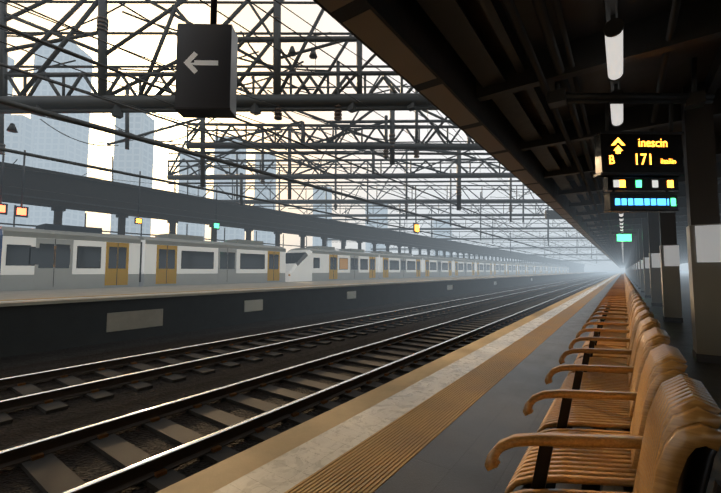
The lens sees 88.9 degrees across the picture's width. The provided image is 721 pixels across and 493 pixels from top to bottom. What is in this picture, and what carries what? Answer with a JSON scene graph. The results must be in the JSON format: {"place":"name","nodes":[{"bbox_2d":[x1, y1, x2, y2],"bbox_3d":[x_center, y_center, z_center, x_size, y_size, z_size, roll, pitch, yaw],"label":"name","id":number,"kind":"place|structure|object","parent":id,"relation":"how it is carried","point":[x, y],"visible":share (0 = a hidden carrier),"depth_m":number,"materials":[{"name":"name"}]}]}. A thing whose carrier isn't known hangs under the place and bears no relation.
{"place":"outdoors","nodes":[
{"label":"outdoors","id":0,"kind":"place"},
{"bbox_2d":[0,162,607,357],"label":"platform","id":1,"kind":"structure","parent":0,"point":[33,321],"depth_m":18.84,"materials":[{"name":"grey concrete"}]},
{"bbox_2d":[0,0,610,265],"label":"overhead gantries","id":2,"kind":"object","parent":1,"relation":"on","point":[276,102],"visible":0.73,"depth_m":11.92,"materials":[{"name":"grey metal"}]},
{"bbox_2d":[174,0,237,117],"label":"arrow sign","id":3,"kind":"object","parent":2,"relation":"hanging from","point":[206,72],"visible":1,"depth_m":2.58,"materials":[{"name":"grey metal"}]},
{"bbox_2d":[0,150,418,233],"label":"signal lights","id":4,"kind":"object","parent":2,"relation":"hanging from","point":[20,211],"visible":0.96,"depth_m":17.70,"materials":[{"name":"black metal"}]},
{"bbox_2d":[0,271,688,492],"bbox_3d":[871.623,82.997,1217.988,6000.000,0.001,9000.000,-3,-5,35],"label":"ballast","id":5,"kind":"structure","parent":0,"point":[85,462],"depth_m":7.10,"materials":[{"name":"black gravel"}]},
{"bbox_2d":[0,223,140,290],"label":"train car","id":6,"kind":"object","parent":5,"relation":"on","point":[45,256],"visible":0.71,"depth_m":16.40,"materials":[{"name":"white metal"}]},
{"bbox_2d":[136,234,285,286],"bbox_3d":[-9.480,1.602,23.772,2.878,4.260,10.000,-3,-5,35],"label":"train car","id":7,"kind":"object","parent":5,"relation":"on","point":[171,259],"visible":0.58,"depth_m":21.86,"materials":[{"name":"white metal"}]},
{"bbox_2d":[0,42,451,255],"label":"city buildings","id":8,"kind":"structure","parent":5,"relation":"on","point":[35,134],"depth_m":204.72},
{"bbox_2d":[0,273,611,425],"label":"track","id":9,"kind":"structure","parent":5,"relation":"on","point":[30,394],"depth_m":8.50,"materials":[{"name":"grey metal"}]},
{"bbox_2d":[0,273,617,492],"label":"track","id":10,"kind":"structure","parent":5,"relation":"on","point":[42,467],"depth_m":5.17,"materials":[{"name":"grey metal"}]},
{"bbox_2d":[285,246,378,281],"bbox_3d":[-2.715,2.230,33.229,2.878,4.260,11.910,-3,-5,35],"label":"train car","id":11,"kind":"object","parent":5,"relation":"on","point":[316,263],"visible":0.67,"depth_m":31.13,"materials":[{"name":"white metal"}]},
{"bbox_2d":[370,251,422,278],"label":"train car","id":12,"kind":"object","parent":5,"relation":"on","point":[400,265],"visible":0.54,"depth_m":40.67,"materials":[{"name":"white metal"}]},
{"bbox_2d":[413,254,452,276],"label":"train car","id":13,"kind":"object","parent":5,"relation":"on","point":[437,266],"visible":0.58,"depth_m":48.86,"materials":[{"name":"white metal"}]},
{"bbox_2d":[156,272,720,492],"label":"platform","id":14,"kind":"structure","parent":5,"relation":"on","point":[447,423],"depth_m":3.18,"materials":[{"name":"grey concrete"}]},
{"bbox_2d":[313,0,720,364],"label":"platform canopy","id":15,"kind":"object","parent":14,"relation":"on","point":[485,75],"visible":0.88,"depth_m":5.27,"materials":[{"name":"metal"}]},
{"bbox_2d":[545,57,714,240],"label":"departure displays","id":16,"kind":"object","parent":15,"relation":"on","point":[630,185],"visible":0.92,"depth_m":4.86,"materials":[{"name":"black"}]},
{"bbox_2d":[612,138,624,153],"bbox_3d":[3.386,-1.327,4.830,0.190,0.218,0.001,0,-4,-1],"label":"arrow symbol","id":17,"kind":"object","parent":16,"relation":"attached to","point":[618,149],"visible":1,"depth_m":4.83,"materials":[{"name":"yellow"}]},
{"bbox_2d":[636,154,651,164],"bbox_3d":[3.718,-1.145,4.827,0.203,0.148,0.004,0,-4,-1],"label":"sign number","id":18,"kind":"object","parent":16,"relation":"attached to","point":[643,159],"visible":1,"depth_m":4.83,"materials":[{"name":"yellow"}]},
{"bbox_2d":[639,139,666,146],"bbox_3d":[3.853,-1.367,4.845,0.382,0.110,0.001,0,-4,-1],"label":"sign text","id":19,"kind":"object","parent":16,"relation":"attached to","point":[652,143],"visible":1,"depth_m":4.84},
{"bbox_2d":[661,159,675,163],"bbox_3d":[4.048,-1.120,4.834,0.200,0.066,0.001,0,-4,-1],"label":"sign text","id":20,"kind":"object","parent":16,"relation":"attached to","point":[669,161],"visible":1,"depth_m":4.83},
{"bbox_2d":[484,344,687,492],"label":"chair","id":21,"kind":"object","parent":14,"relation":"on","point":[584,456],"visible":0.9,"depth_m":1.62,"materials":[{"name":"brown wood"}]},
{"bbox_2d":[523,327,669,488],"bbox_3d":[1.506,1.014,2.350,1.090,0.954,0.777,-1,-4,9],"label":"chair","id":22,"kind":"object","parent":14,"relation":"on","point":[597,409],"visible":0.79,"depth_m":2.19,"materials":[{"name":"brown wood"}]},
{"bbox_2d":[581,373,612,490],"bbox_3d":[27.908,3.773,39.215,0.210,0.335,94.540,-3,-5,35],"label":"bench frame","id":23,"kind":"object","parent":14,"relation":"on","point":[591,487],"depth_m":1.71,"materials":[{"name":"black metal"}]},
{"bbox_2d":[545,317,660,427],"bbox_3d":[1.913,1.052,2.919,1.090,0.954,0.777,-1,-4,9],"label":"chair","id":24,"kind":"object","parent":14,"relation":"on","point":[579,379],"visible":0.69,"depth_m":2.79,"materials":[{"name":"brown wood"}]},
{"bbox_2d":[559,310,653,375],"bbox_3d":[2.320,1.090,3.487,1.090,0.954,0.777,-1,-4,9],"label":"chair","id":25,"kind":"object","parent":14,"relation":"on","point":[586,359],"visible":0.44,"depth_m":3.33,"materials":[{"name":"brown wood"}]},
{"bbox_2d":[568,304,649,360],"bbox_3d":[2.726,1.128,4.056,1.090,0.954,0.777,-1,-4,9],"label":"chair","id":26,"kind":"object","parent":14,"relation":"on","point":[638,309],"visible":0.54,"depth_m":3.84,"materials":[{"name":"brown wood"}]},
{"bbox_2d":[576,300,645,347],"bbox_3d":[3.133,1.165,4.625,1.090,0.954,0.777,-1,-4,9],"label":"chair","id":27,"kind":"object","parent":14,"relation":"on","point":[596,331],"visible":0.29,"depth_m":4.41,"materials":[{"name":"brown wood"}]},
{"bbox_2d":[581,297,643,337],"bbox_3d":[3.540,1.203,5.193,1.090,0.954,0.777,-1,-4,9],"label":"chair","id":28,"kind":"object","parent":14,"relation":"on","point":[610,334],"visible":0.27,"depth_m":5.00,"materials":[{"name":"brown wood"}]},
{"bbox_2d":[586,295,641,332],"bbox_3d":[3.946,1.241,5.761,1.090,0.954,0.777,-1,-4,9],"label":"chair","id":29,"kind":"object","parent":14,"relation":"on","point":[601,318],"visible":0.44,"depth_m":5.61,"materials":[{"name":"brown wood"}]},
{"bbox_2d":[509,374,720,492],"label":"chair","id":30,"kind":"object","parent":14,"relation":"on","point":[681,444],"visible":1,"depth_m":1.09,"materials":[{"name":"brown wood"}]},
{"bbox_2d":[590,293,639,325],"bbox_3d":[4.353,1.279,6.330,1.090,0.954,0.777,-1,-4,9],"label":"chair","id":31,"kind":"object","parent":14,"relation":"on","point":[607,313],"visible":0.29,"depth_m":6.07,"materials":[{"name":"brown wood"}]},
{"bbox_2d":[592,291,638,320],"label":"chair","id":32,"kind":"object","parent":14,"relation":"on","point":[621,310],"visible":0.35,"depth_m":6.64,"materials":[{"name":"brown wood"}]},
{"bbox_2d":[595,289,636,316],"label":"chair","id":33,"kind":"object","parent":14,"relation":"on","point":[606,307],"visible":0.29,"depth_m":7.21,"materials":[{"name":"brown wood"}]},
{"bbox_2d":[597,288,635,312],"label":"chair","id":34,"kind":"object","parent":14,"relation":"on","point":[608,304],"visible":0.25,"depth_m":7.78,"materials":[{"name":"brown wood"}]},
{"bbox_2d":[599,287,633,309],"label":"chair","id":35,"kind":"object","parent":14,"relation":"on","point":[616,302],"visible":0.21,"depth_m":8.34,"materials":[{"name":"brown wood"}]},
{"bbox_2d":[602,285,632,305],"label":"chair","id":36,"kind":"object","parent":14,"relation":"on","point":[616,298],"visible":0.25,"depth_m":9.48,"materials":[{"name":"brown wood"}]},
{"bbox_2d":[601,286,634,308],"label":"chair","id":37,"kind":"object","parent":14,"relation":"on","point":[616,299],"visible":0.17,"depth_m":8.91,"materials":[{"name":"brown wood"}]},
{"bbox_2d":[604,284,631,303],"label":"chair","id":38,"kind":"object","parent":14,"relation":"on","point":[619,296],"visible":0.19,"depth_m":10.05,"materials":[{"name":"brown wood"}]},
{"bbox_2d":[605,283,631,299],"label":"chair","id":39,"kind":"object","parent":14,"relation":"on","point":[618,294],"visible":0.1,"depth_m":11.18,"materials":[{"name":"brown wood"}]},
{"bbox_2d":[606,284,632,301],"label":"chair","id":40,"kind":"object","parent":14,"relation":"on","point":[619,295],"visible":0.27,"depth_m":10.62,"materials":[{"name":"brown wood"}]},
{"bbox_2d":[444,257,475,275],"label":"train car","id":41,"kind":"object","parent":5,"relation":"on","point":[463,266],"visible":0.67,"depth_m":56.99,"materials":[{"name":"white metal"}]},
{"bbox_2d":[468,259,492,275],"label":"train car","id":42,"kind":"object","parent":5,"relation":"on","point":[483,267],"visible":0.54,"depth_m":65.17,"materials":[{"name":"white metal"}]},
{"bbox_2d":[486,260,506,274],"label":"train car","id":43,"kind":"object","parent":5,"relation":"on","point":[499,267],"visible":0.48,"depth_m":73.33,"materials":[{"name":"white metal"}]},
{"bbox_2d":[501,261,517,274],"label":"train car","id":44,"kind":"object","parent":5,"relation":"on","point":[511,268],"visible":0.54,"depth_m":81.30,"materials":[{"name":"white metal"}]},
{"bbox_2d":[513,262,526,273],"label":"train car","id":45,"kind":"object","parent":5,"relation":"on","point":[521,268],"visible":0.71,"depth_m":89.92,"materials":[{"name":"white metal"}]},
{"bbox_2d":[522,263,533,273],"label":"train car","id":46,"kind":"object","parent":5,"relation":"on","point":[530,268],"visible":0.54,"depth_m":97.80,"materials":[{"name":"white metal"}]},
{"bbox_2d":[530,263,540,273],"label":"train car","id":47,"kind":"object","parent":5,"relation":"on","point":[537,269],"visible":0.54,"depth_m":105.77,"materials":[{"name":"white metal"}]},
{"bbox_2d":[537,264,546,273],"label":"train car","id":48,"kind":"object","parent":5,"relation":"on","point":[543,269],"visible":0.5,"depth_m":113.92,"materials":[{"name":"white metal"}]},
{"bbox_2d":[543,264,551,272],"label":"train car","id":49,"kind":"object","parent":5,"relation":"on","point":[549,270],"visible":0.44,"depth_m":121.59,"materials":[{"name":"white metal"}]},
{"bbox_2d":[548,265,555,272],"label":"train car","id":50,"kind":"object","parent":5,"relation":"on","point":[553,268],"visible":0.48,"depth_m":130.17,"materials":[{"name":"white metal"}]},
{"bbox_2d":[553,265,559,272],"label":"train car","id":51,"kind":"object","parent":5,"relation":"on","point":[557,269],"visible":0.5,"depth_m":139.21,"materials":[{"name":"white metal"}]},
{"bbox_2d":[7,0,688,270],"label":"sky","id":52,"kind":"structure","parent":0,"point":[143,45],"materials":[{"name":"white"}]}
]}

